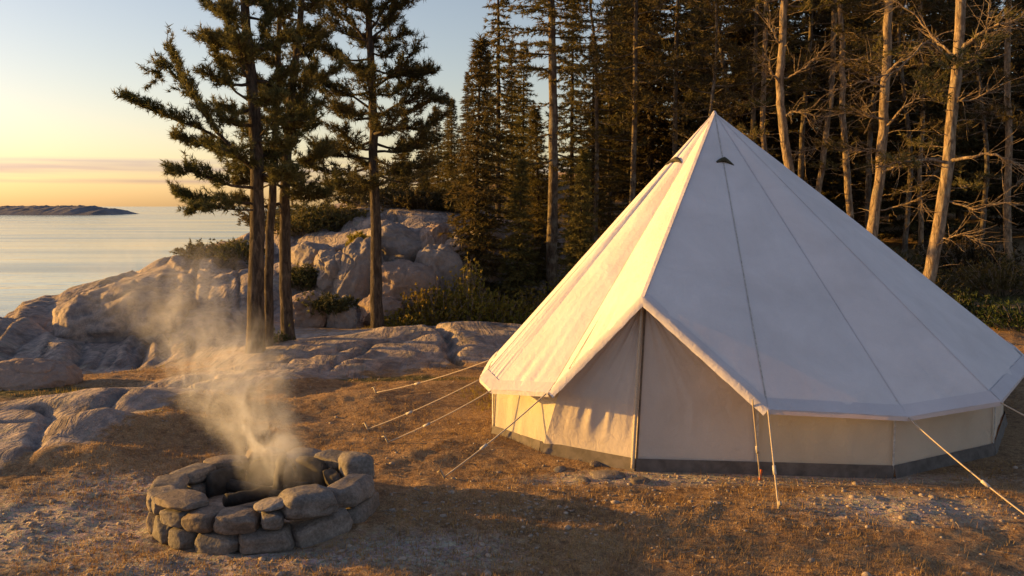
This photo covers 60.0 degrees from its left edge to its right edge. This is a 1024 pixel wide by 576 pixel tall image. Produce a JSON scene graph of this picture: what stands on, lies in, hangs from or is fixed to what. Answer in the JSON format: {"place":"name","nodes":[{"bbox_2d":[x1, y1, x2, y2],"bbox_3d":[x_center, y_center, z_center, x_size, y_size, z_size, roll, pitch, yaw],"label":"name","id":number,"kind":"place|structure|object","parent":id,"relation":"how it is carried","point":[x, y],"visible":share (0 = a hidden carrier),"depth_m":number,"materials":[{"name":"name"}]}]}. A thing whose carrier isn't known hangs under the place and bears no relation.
{"place":"outdoors","nodes":[
{"label":"outdoors","id":0,"kind":"place"},
{"bbox_2d":[0,205,137,214],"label":"island","id":1,"kind":"structure","parent":0,"point":[53,210],"depth_m":613.37,"materials":[{"name":"stone"}]},
{"bbox_2d":[0,207,305,316],"bbox_3d":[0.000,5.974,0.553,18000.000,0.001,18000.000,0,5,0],"label":"sea water","id":2,"kind":"structure","parent":0,"point":[41,255],"depth_m":146.33,"materials":[{"name":"grey liquid"}]},
{"bbox_2d":[203,455,249,471],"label":"fire ring stone","id":3,"kind":"object","parent":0,"point":[220,461],"visible":0.55,"depth_m":6.20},
{"bbox_2d":[0,0,1021,206],"label":"sky","id":4,"kind":"structure","parent":0,"point":[66,139],"materials":[{"name":"blue"}]},
{"bbox_2d":[0,147,1023,575],"bbox_3d":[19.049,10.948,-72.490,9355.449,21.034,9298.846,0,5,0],"label":"ground","id":5,"kind":"structure","parent":0,"point":[40,431],"depth_m":6.82,"materials":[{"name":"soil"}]},
{"bbox_2d":[0,358,83,390],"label":"boulder","id":6,"kind":"object","parent":5,"relation":"on","point":[18,374],"visible":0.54,"depth_m":9.51,"materials":[{"name":"grey stone"}]},
{"bbox_2d":[52,279,199,343],"bbox_3d":[-6.269,0.847,14.531,2.660,2.031,2.260,-1,5,-11],"label":"boulder","id":7,"kind":"object","parent":5,"relation":"on","point":[121,311],"visible":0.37,"depth_m":13.59,"materials":[{"name":"stone"}]},
{"bbox_2d":[168,527,198,549],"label":"fire ring stone","id":8,"kind":"object","parent":5,"relation":"on","point":[180,538],"visible":0.48,"depth_m":5.16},
{"bbox_2d":[159,508,190,527],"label":"fire ring stone","id":9,"kind":"object","parent":8,"relation":"on","point":[171,517],"visible":0.46,"depth_m":5.20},
{"bbox_2d":[154,489,208,510],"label":"fire ring stone","id":10,"kind":"object","parent":9,"relation":"on","point":[184,499],"visible":1,"depth_m":5.25,"materials":[{"name":"stone"}]},
{"bbox_2d":[187,481,205,493],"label":"fire ring stone","id":11,"kind":"object","parent":5,"relation":"on","point":[200,487],"visible":0.13,"depth_m":5.97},
{"bbox_2d":[170,463,215,484],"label":"fire ring stone","id":12,"kind":"object","parent":11,"relation":"on","point":[196,473],"visible":0.62,"depth_m":5.98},
{"bbox_2d":[168,238,234,261],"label":"juniper bush","id":13,"kind":"object","parent":5,"relation":"on","point":[197,250],"visible":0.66,"depth_m":19.82,"materials":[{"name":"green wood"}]},
{"bbox_2d":[169,304,246,341],"bbox_3d":[-4.989,0.903,14.377,2.001,1.239,1.709,1,5,15],"label":"boulder","id":14,"kind":"object","parent":5,"relation":"on","point":[200,322],"visible":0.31,"depth_m":13.94,"materials":[{"name":"stone"}]},
{"bbox_2d":[194,530,239,554],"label":"fire ring stone","id":15,"kind":"object","parent":5,"relation":"on","point":[212,543],"visible":0.66,"depth_m":5.10,"materials":[{"name":"stone"}]},
{"bbox_2d":[181,504,224,532],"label":"fire ring stone","id":16,"kind":"object","parent":15,"relation":"on","point":[200,520],"visible":0.76,"depth_m":5.11,"materials":[{"name":"stone"}]},
{"bbox_2d":[111,0,323,353],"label":"pine tree","id":17,"kind":"object","parent":5,"relation":"on","point":[243,47],"visible":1,"depth_m":11.03,"materials":[{"name":"green plant"}]},
{"bbox_2d":[206,237,264,263],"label":"juniper bush","id":18,"kind":"object","parent":5,"relation":"on","point":[231,249],"visible":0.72,"depth_m":19.38,"materials":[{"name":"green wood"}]},
{"bbox_2d":[208,486,289,521],"bbox_3d":[-1.610,1.427,5.796,1.120,0.073,1.120,0,5,0],"label":"ash bed","id":19,"kind":"object","parent":5,"relation":"on","point":[216,500],"visible":0.08,"depth_m":5.80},
{"bbox_2d":[205,466,245,497],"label":"lining slab","id":20,"kind":"structure","parent":19,"relation":"on","point":[216,481],"depth_m":6.02,"materials":[{"name":"stone"}]},
{"bbox_2d":[226,479,281,497],"bbox_3d":[-1.620,1.355,5.842,0.676,0.094,0.104,3,6,32],"label":"charred log","id":21,"kind":"object","parent":19,"relation":"on","point":[233,485],"visible":0.48,"depth_m":5.91,"materials":[{"name":"brown wood"}]},
{"bbox_2d":[222,480,313,506],"bbox_3d":[-1.588,1.343,5.823,0.645,0.125,0.096,-5,7,-45],"label":"charred log","id":22,"kind":"object","parent":21,"relation":"on","point":[243,497],"visible":0.69,"depth_m":5.70,"materials":[{"name":"brown wood"}]},
{"bbox_2d":[295,456,327,486],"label":"lining slab","id":23,"kind":"structure","parent":19,"relation":"on","point":[308,468],"depth_m":6.14,"materials":[{"name":"stone"}]},
{"bbox_2d":[239,522,294,554],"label":"fire ring stone","id":24,"kind":"object","parent":5,"relation":"on","point":[260,540],"visible":0.81,"depth_m":5.11,"materials":[{"name":"stone"}]},
{"bbox_2d":[213,507,260,534],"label":"fire ring stone","id":25,"kind":"object","parent":24,"relation":"on","point":[235,520],"visible":0.98,"depth_m":5.10,"materials":[{"name":"stone"}]},
{"bbox_2d":[247,456,293,485],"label":"lining slab","id":26,"kind":"structure","parent":5,"relation":"on","point":[261,471],"depth_m":6.20,"materials":[{"name":"stone"}]},
{"bbox_2d":[245,0,308,346],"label":"pine tree","id":27,"kind":"object","parent":5,"relation":"on","point":[275,60],"visible":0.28,"depth_m":11.85,"materials":[{"name":"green plant"}]},
{"bbox_2d":[228,0,351,340],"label":"pine tree","id":28,"kind":"object","parent":5,"relation":"on","point":[324,150],"visible":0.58,"depth_m":11.98,"materials":[{"name":"green plant"}]},
{"bbox_2d":[291,261,317,290],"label":"juniper bush","id":29,"kind":"object","parent":5,"relation":"on","point":[303,278],"visible":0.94,"depth_m":16.75,"materials":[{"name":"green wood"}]},
{"bbox_2d":[265,204,345,235],"bbox_3d":[-5.032,-1.654,21.223,2.134,0.864,1.276,0,5,0],"label":"juniper bush","id":30,"kind":"object","parent":5,"relation":"on","point":[300,224],"visible":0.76,"depth_m":21.02,"materials":[{"name":"green plant"}]},
{"bbox_2d":[292,290,326,327],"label":"boulder","id":31,"kind":"object","parent":5,"relation":"on","point":[304,319],"visible":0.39,"depth_m":15.01,"materials":[{"name":"grey stone"}]},
{"bbox_2d":[294,289,360,317],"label":"juniper bush","id":32,"kind":"object","parent":31,"relation":"on","point":[324,303],"visible":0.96,"depth_m":14.92,"materials":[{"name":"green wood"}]},
{"bbox_2d":[291,241,342,267],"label":"boulder","id":33,"kind":"object","parent":5,"relation":"on","point":[304,252],"visible":0.28,"depth_m":17.39,"materials":[{"name":"stone"}]},
{"bbox_2d":[289,507,352,547],"bbox_3d":[-1.164,1.438,5.372,0.406,0.197,0.224,-5,7,-43],"label":"fire ring stone","id":34,"kind":"object","parent":5,"relation":"on","point":[311,532],"visible":0.77,"depth_m":5.27,"materials":[{"name":"stone"}]},
{"bbox_2d":[278,484,338,520],"bbox_3d":[-1.220,1.284,5.304,0.342,0.168,0.285,-4,7,-37],"label":"fire ring stone","id":35,"kind":"object","parent":34,"relation":"on","point":[311,501],"visible":0.92,"depth_m":5.20,"materials":[{"name":"stone"}]},
{"bbox_2d":[313,250,343,293],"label":"boulder","id":36,"kind":"object","parent":5,"relation":"on","point":[327,265],"visible":0.39,"depth_m":16.64,"materials":[{"name":"stone"}]},
{"bbox_2d":[299,199,381,228],"bbox_3d":[-4.143,-1.774,21.510,2.261,0.807,1.208,0,5,0],"label":"juniper bush","id":37,"kind":"object","parent":5,"relation":"on","point":[348,214],"visible":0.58,"depth_m":21.29,"materials":[{"name":"green plant"}]},
{"bbox_2d":[325,295,357,328],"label":"boulder","id":38,"kind":"object","parent":5,"relation":"on","point":[347,319],"visible":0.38,"depth_m":15.03,"materials":[{"name":"stone"}]},
{"bbox_2d":[331,237,382,312],"bbox_3d":[-2.972,-0.056,16.971,1.029,1.846,1.209,0,5,0],"label":"boulder","id":39,"kind":"object","parent":5,"relation":"on","point":[353,276],"visible":0.33,"depth_m":16.51,"materials":[{"name":"stone"}]},
{"bbox_2d":[346,492,379,523],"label":"fire ring stone","id":40,"kind":"object","parent":5,"relation":"on","point":[363,511],"visible":0.42,"depth_m":5.58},
{"bbox_2d":[327,473,374,507],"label":"fire ring stone","id":41,"kind":"object","parent":40,"relation":"on","point":[352,490],"visible":0.81,"depth_m":5.50,"materials":[{"name":"stone"}]},
{"bbox_2d":[330,182,420,206],"bbox_3d":[-3.538,-2.448,22.678,2.498,0.923,1.369,0,5,0],"label":"juniper bush","id":42,"kind":"object","parent":5,"relation":"on","point":[383,190],"visible":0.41,"depth_m":22.48,"materials":[{"name":"green plant"}]},
{"bbox_2d":[298,0,454,327],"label":"pine tree","id":43,"kind":"object","parent":5,"relation":"on","point":[409,72],"visible":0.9,"depth_m":13.74,"materials":[{"name":"green plant"}]},
{"bbox_2d":[358,295,405,326],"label":"boulder","id":44,"kind":"object","parent":5,"relation":"on","point":[392,303],"visible":0.46,"depth_m":15.86,"materials":[{"name":"grey stone"}]},
{"bbox_2d":[366,220,422,261],"bbox_3d":[-2.227,-0.623,18.398,1.757,1.596,1.665,0,5,0],"label":"boulder","id":45,"kind":"object","parent":5,"relation":"on","point":[400,241],"visible":0.19,"depth_m":17.70,"materials":[{"name":"stone"}]},
{"bbox_2d":[369,259,440,313],"bbox_3d":[-2.024,0.135,16.671,1.380,1.351,1.171,0,5,0],"label":"boulder","id":46,"kind":"object","parent":5,"relation":"on","point":[399,276],"visible":0.43,"depth_m":16.18,"materials":[{"name":"grey stone"}]},
{"bbox_2d":[369,185,454,211],"bbox_3d":[-2.408,-2.188,22.146,2.286,0.782,1.293,0,5,0],"label":"juniper bush","id":47,"kind":"object","parent":5,"relation":"on","point":[410,201],"visible":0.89,"depth_m":21.99,"materials":[{"name":"green plant"}]},
{"bbox_2d":[419,223,448,248],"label":"boulder","id":48,"kind":"object","parent":5,"relation":"on","point":[429,234],"visible":0.27,"depth_m":17.81,"materials":[{"name":"grey stone"}]},
{"bbox_2d":[395,277,479,325],"bbox_3d":[-1.423,0.280,16.099,1.689,1.032,1.150,0,5,0],"label":"shrub","id":49,"kind":"object","parent":5,"relation":"on","point":[432,316],"visible":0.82,"depth_m":15.91,"materials":[{"name":"green plant"}]},
{"bbox_2d":[414,244,464,295],"bbox_3d":[-1.406,-0.217,17.214,0.876,1.294,0.991,-3,6,-29],"label":"boulder","id":50,"kind":"object","parent":5,"relation":"on","point":[441,260],"visible":0.42,"depth_m":16.84,"materials":[{"name":"stone"}]},
{"bbox_2d":[433,96,462,210],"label":"spruce tree","id":51,"kind":"object","parent":5,"relation":"on","point":[453,144],"visible":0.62,"depth_m":22.21,"materials":[{"name":"plant"}]},
{"bbox_2d":[435,252,498,321],"bbox_3d":[-0.869,0.058,16.285,1.176,1.479,1.189,5,7,45],"label":"shrub","id":52,"kind":"object","parent":5,"relation":"on","point":[469,293],"visible":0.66,"depth_m":16.14,"materials":[{"name":"green plant"}]},
{"bbox_2d":[437,31,527,302],"bbox_3d":[-0.548,-2.187,17.431,1.959,5.667,2.121,-2,6,-17],"label":"spruce tree","id":53,"kind":"object","parent":5,"relation":"on","point":[480,224],"visible":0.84,"depth_m":17.29,"materials":[{"name":"plant"}]},
{"bbox_2d":[462,0,528,216],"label":"spruce tree","id":54,"kind":"object","parent":5,"relation":"on","point":[499,70],"visible":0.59,"depth_m":19.15,"materials":[{"name":"plant"}]},
{"bbox_2d":[459,286,536,323],"bbox_3d":[-0.289,0.428,16.482,1.642,0.950,1.184,0,5,0],"label":"shrub","id":55,"kind":"object","parent":5,"relation":"on","point":[504,315],"visible":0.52,"depth_m":16.32,"materials":[{"name":"green plant"}]},
{"bbox_2d":[490,43,531,195],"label":"spruce tree","id":56,"kind":"object","parent":5,"relation":"on","point":[506,111],"visible":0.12,"depth_m":26.54,"materials":[{"name":"plant"}]},
{"bbox_2d":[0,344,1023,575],"bbox_3d":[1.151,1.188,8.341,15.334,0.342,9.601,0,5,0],"label":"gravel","id":57,"kind":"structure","parent":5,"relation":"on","point":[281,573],"depth_m":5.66,"materials":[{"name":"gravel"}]},
{"bbox_2d":[5,305,1021,575],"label":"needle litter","id":58,"kind":"object","parent":5,"relation":"on","point":[519,511],"visible":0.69,"depth_m":5.65,"materials":[{"name":"brown plant"}]},
{"bbox_2d":[5,371,1021,575],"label":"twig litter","id":59,"kind":"object","parent":5,"relation":"on","point":[451,508],"visible":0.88,"depth_m":5.52,"materials":[{"name":"brown wood"}]},
{"bbox_2d":[489,156,544,312],"bbox_3d":[0.193,-0.886,17.250,1.315,3.411,1.215,1,5,15],"label":"spruce tree","id":60,"kind":"object","parent":5,"relation":"on","point":[516,255],"visible":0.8,"depth_m":17.09,"materials":[{"name":"plant"}]},
{"bbox_2d":[494,38,547,227],"bbox_3d":[0.289,-3.307,20.789,1.630,4.980,1.684,1,5,14],"label":"spruce tree","id":61,"kind":"object","parent":5,"relation":"on","point":[524,115],"visible":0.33,"depth_m":20.61,"materials":[{"name":"plant"}]},
{"bbox_2d":[513,103,568,285],"bbox_3d":[0.437,-1.889,18.519,1.410,3.961,1.527,-3,6,-26],"label":"spruce tree","id":62,"kind":"object","parent":5,"relation":"on","point":[539,194],"visible":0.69,"depth_m":18.38,"materials":[{"name":"plant"}]},
{"bbox_2d":[490,0,620,297],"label":"pine tree","id":63,"kind":"object","parent":5,"relation":"on","point":[553,50],"visible":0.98,"depth_m":17.66,"materials":[{"name":"green plant"}]},
{"bbox_2d":[545,3,602,270],"bbox_3d":[1.395,-3.641,20.236,1.486,6.852,1.474,2,6,24],"label":"spruce tree","id":64,"kind":"object","parent":5,"relation":"on","point":[570,83],"visible":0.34,"depth_m":20.13,"materials":[{"name":"plant"}]},
{"bbox_2d":[550,145,599,287],"bbox_3d":[1.384,-1.021,16.778,1.214,3.411,1.315,-4,6,-34],"label":"spruce tree","id":65,"kind":"object","parent":5,"relation":"on","point":[582,245],"visible":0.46,"depth_m":16.66,"materials":[{"name":"plant"}]},
{"bbox_2d":[557,33,623,265],"bbox_3d":[1.720,-2.804,19.323,1.853,5.478,1.792,-4,6,-34],"label":"spruce tree","id":66,"kind":"object","parent":5,"relation":"on","point":[602,202],"visible":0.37,"depth_m":19.20,"materials":[{"name":"plant"}]},
{"bbox_2d":[544,0,651,241],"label":"pine tree","id":67,"kind":"object","parent":5,"relation":"on","point":[598,133],"visible":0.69,"depth_m":18.71,"materials":[{"name":"green plant"}]},
{"bbox_2d":[578,0,638,229],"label":"spruce tree","id":68,"kind":"object","parent":5,"relation":"on","point":[613,118],"visible":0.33,"depth_m":21.14,"materials":[{"name":"plant"}]},
{"bbox_2d":[580,0,666,202],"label":"spruce tree","id":69,"kind":"object","parent":5,"relation":"on","point":[623,49],"visible":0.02,"depth_m":25.47,"materials":[{"name":"plant"}]},
{"bbox_2d":[569,0,704,212],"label":"pine tree","id":70,"kind":"object","parent":5,"relation":"on","point":[637,98],"visible":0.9,"depth_m":18.04,"materials":[{"name":"green plant"}]},
{"bbox_2d":[598,0,702,223],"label":"spruce tree","id":71,"kind":"object","parent":5,"relation":"on","point":[649,151],"visible":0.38,"depth_m":21.98,"materials":[{"name":"plant"}]},
{"bbox_2d":[610,0,739,157],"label":"pine tree","id":72,"kind":"object","parent":5,"relation":"on","point":[675,117],"visible":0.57,"depth_m":18.56,"materials":[{"name":"green plant"}]},
{"bbox_2d":[654,0,720,171],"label":"spruce tree","id":73,"kind":"object","parent":5,"relation":"on","point":[689,122],"visible":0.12,"depth_m":25.27,"materials":[{"name":"plant"}]},
{"bbox_2d":[362,111,1023,513],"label":"bell tent","id":74,"kind":"object","parent":5,"relation":"on","point":[724,297],"visible":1,"depth_m":6.93,"materials":[{"name":"fabric"}]},
{"bbox_2d":[544,307,643,469],"bbox_3d":[0.595,0.727,6.925,0.850,1.276,0.188,2,6,23],"label":"door panel","id":75,"kind":"structure","parent":74,"relation":"in","point":[594,411],"depth_m":6.87,"materials":[{"name":"fabric"}]},
{"bbox_2d":[638,310,754,461],"bbox_3d":[1.395,0.746,6.722,0.893,1.276,0.176,0,5,5],"label":"door panel","id":76,"kind":"structure","parent":74,"relation":"in","point":[688,411],"depth_m":6.71,"materials":[{"name":"fabric"}]},
{"bbox_2d":[655,0,763,146],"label":"pine tree","id":77,"kind":"object","parent":5,"relation":"on","point":[717,42],"visible":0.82,"depth_m":16.87,"materials":[{"name":"green plant"}]},
{"bbox_2d":[659,0,775,123],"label":"pine tree","id":78,"kind":"object","parent":5,"relation":"on","point":[691,96],"visible":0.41,"depth_m":19.42,"materials":[{"name":"green plant"}]},
{"bbox_2d":[685,0,804,169],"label":"spruce tree","id":79,"kind":"object","parent":5,"relation":"on","point":[742,35],"visible":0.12,"depth_m":20.75,"materials":[{"name":"plant"}]},
{"bbox_2d":[684,0,814,142],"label":"pine tree","id":80,"kind":"object","parent":5,"relation":"on","point":[734,50],"visible":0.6,"depth_m":17.45,"materials":[{"name":"green plant"}]},
{"bbox_2d":[691,0,821,156],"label":"bare limbed pine","id":81,"kind":"object","parent":5,"relation":"on","point":[763,112],"visible":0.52,"depth_m":17.20,"materials":[{"name":"brown plant"}]},
{"bbox_2d":[730,0,847,173],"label":"bare limbed pine","id":82,"kind":"object","parent":5,"relation":"on","point":[779,77],"visible":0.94,"depth_m":15.63,"materials":[{"name":"brown plant"}]},
{"bbox_2d":[757,0,869,181],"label":"pine tree","id":83,"kind":"object","parent":5,"relation":"on","point":[800,169],"visible":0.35,"depth_m":18.44,"materials":[{"name":"green plant"}]},
{"bbox_2d":[755,0,878,236],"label":"spruce tree","id":84,"kind":"object","parent":5,"relation":"on","point":[829,186],"visible":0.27,"depth_m":21.18,"materials":[{"name":"plant"}]},
{"bbox_2d":[759,0,889,193],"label":"bare limbed pine","id":85,"kind":"object","parent":5,"relation":"on","point":[806,84],"visible":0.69,"depth_m":17.66,"materials":[{"name":"brown plant"}]},
{"bbox_2d":[769,4,923,218],"bbox_3d":[6.219,-3.643,16.833,2.793,6.395,2.348,2,6,23],"label":"bare limbed pine","id":86,"kind":"object","parent":5,"relation":"on","point":[847,182],"visible":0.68,"depth_m":16.74,"materials":[{"name":"brown plant"}]},
{"bbox_2d":[797,0,904,222],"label":"spruce tree","id":87,"kind":"object","parent":5,"relation":"on","point":[836,195],"visible":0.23,"depth_m":22.34,"materials":[{"name":"plant"}]},
{"bbox_2d":[820,0,943,228],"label":"pine tree","id":88,"kind":"object","parent":5,"relation":"on","point":[868,181],"visible":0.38,"depth_m":19.21,"materials":[{"name":"green plant"}]},
{"bbox_2d":[853,0,934,221],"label":"spruce tree","id":89,"kind":"object","parent":5,"relation":"on","point":[894,29],"visible":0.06,"depth_m":25.50,"materials":[{"name":"plant"}]},
{"bbox_2d":[837,0,953,257],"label":"pine tree","id":90,"kind":"object","parent":5,"relation":"on","point":[902,79],"visible":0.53,"depth_m":18.34,"materials":[{"name":"green plant"}]},
{"bbox_2d":[812,0,988,237],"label":"bare limbed pine","id":91,"kind":"object","parent":5,"relation":"on","point":[874,210],"visible":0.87,"depth_m":14.85,"materials":[{"name":"brown plant"}]},
{"bbox_2d":[859,0,981,261],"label":"bare limbed pine","id":92,"kind":"object","parent":5,"relation":"on","point":[920,215],"visible":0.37,"depth_m":18.85,"materials":[{"name":"brown plant"}]},
{"bbox_2d":[862,0,997,246],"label":"spruce tree","id":93,"kind":"object","parent":5,"relation":"on","point":[952,223],"visible":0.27,"depth_m":21.43,"materials":[{"name":"plant"}]},
{"bbox_2d":[852,0,1023,283],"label":"bare limbed pine","id":94,"kind":"object","parent":5,"relation":"on","point":[957,59],"visible":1,"depth_m":13.26,"materials":[{"name":"brown plant"}]},
{"bbox_2d":[914,261,976,299],"bbox_3d":[7.158,-0.063,15.562,2.023,0.828,1.235,0,5,0],"label":"shrub","id":95,"kind":"object","parent":5,"relation":"on","point":[940,284],"visible":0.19,"depth_m":15.41,"materials":[{"name":"green plant"}]},
{"bbox_2d":[889,0,1023,241],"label":"spruce tree","id":96,"kind":"object","parent":5,"relation":"on","point":[979,146],"visible":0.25,"depth_m":22.11,"materials":[{"name":"plant"}]},
{"bbox_2d":[907,224,1023,278],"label":"shrub","id":97,"kind":"object","parent":5,"relation":"on","point":[973,256],"visible":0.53,"depth_m":17.37,"materials":[{"name":"green plant"}]},
{"bbox_2d":[913,0,1023,220],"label":"spruce tree","id":98,"kind":"object","parent":5,"relation":"on","point":[989,133],"visible":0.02,"depth_m":25.65,"materials":[{"name":"plant"}]},
{"bbox_2d":[916,0,1023,255],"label":"pine tree","id":99,"kind":"object","parent":5,"relation":"on","point":[984,194],"visible":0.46,"depth_m":17.95,"materials":[{"name":"green plant"}]},
{"bbox_2d":[927,0,1023,263],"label":"bare limbed pine","id":100,"kind":"object","parent":5,"relation":"on","point":[1006,213],"visible":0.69,"depth_m":16.84,"materials":[{"name":"brown plant"}]},
{"bbox_2d":[938,250,1023,297],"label":"shrub","id":101,"kind":"object","parent":5,"relation":"on","point":[991,281],"visible":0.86,"depth_m":15.66,"materials":[{"name":"green plant"}]},
{"bbox_2d":[953,292,1023,326],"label":"shrub","id":102,"kind":"object","parent":5,"relation":"on","point":[975,308],"visible":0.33,"depth_m":13.61,"materials":[{"name":"green plant"}]},
{"bbox_2d":[969,0,1023,229],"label":"spruce tree","id":103,"kind":"object","parent":5,"relation":"on","point":[1016,97],"visible":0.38,"depth_m":22.57,"materials":[{"name":"plant"}]},
{"bbox_2d":[975,296,1023,331],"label":"shrub","id":104,"kind":"object","parent":5,"relation":"on","point":[1017,321],"visible":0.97,"depth_m":13.21,"materials":[{"name":"green plant"}]},
{"bbox_2d":[986,0,1023,229],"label":"pine tree","id":105,"kind":"object","parent":5,"relation":"on","point":[1005,117],"visible":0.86,"depth_m":15.28,"materials":[{"name":"green plant"}]},
{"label":"fire ring stone","id":106,"kind":"object","parent":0,"visible":0},
{"bbox_2d":[338,451,374,478],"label":"fire ring stone","id":107,"kind":"object","parent":106,"relation":"on","point":[351,462],"visible":0.72,"depth_m":5.95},
{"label":"fire ring stone","id":108,"kind":"object","parent":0,"visible":0},
{"bbox_2d":[150,473,189,488],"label":"fire ring stone","id":109,"kind":"object","parent":108,"relation":"on","point":[179,480],"visible":0.53,"depth_m":5.72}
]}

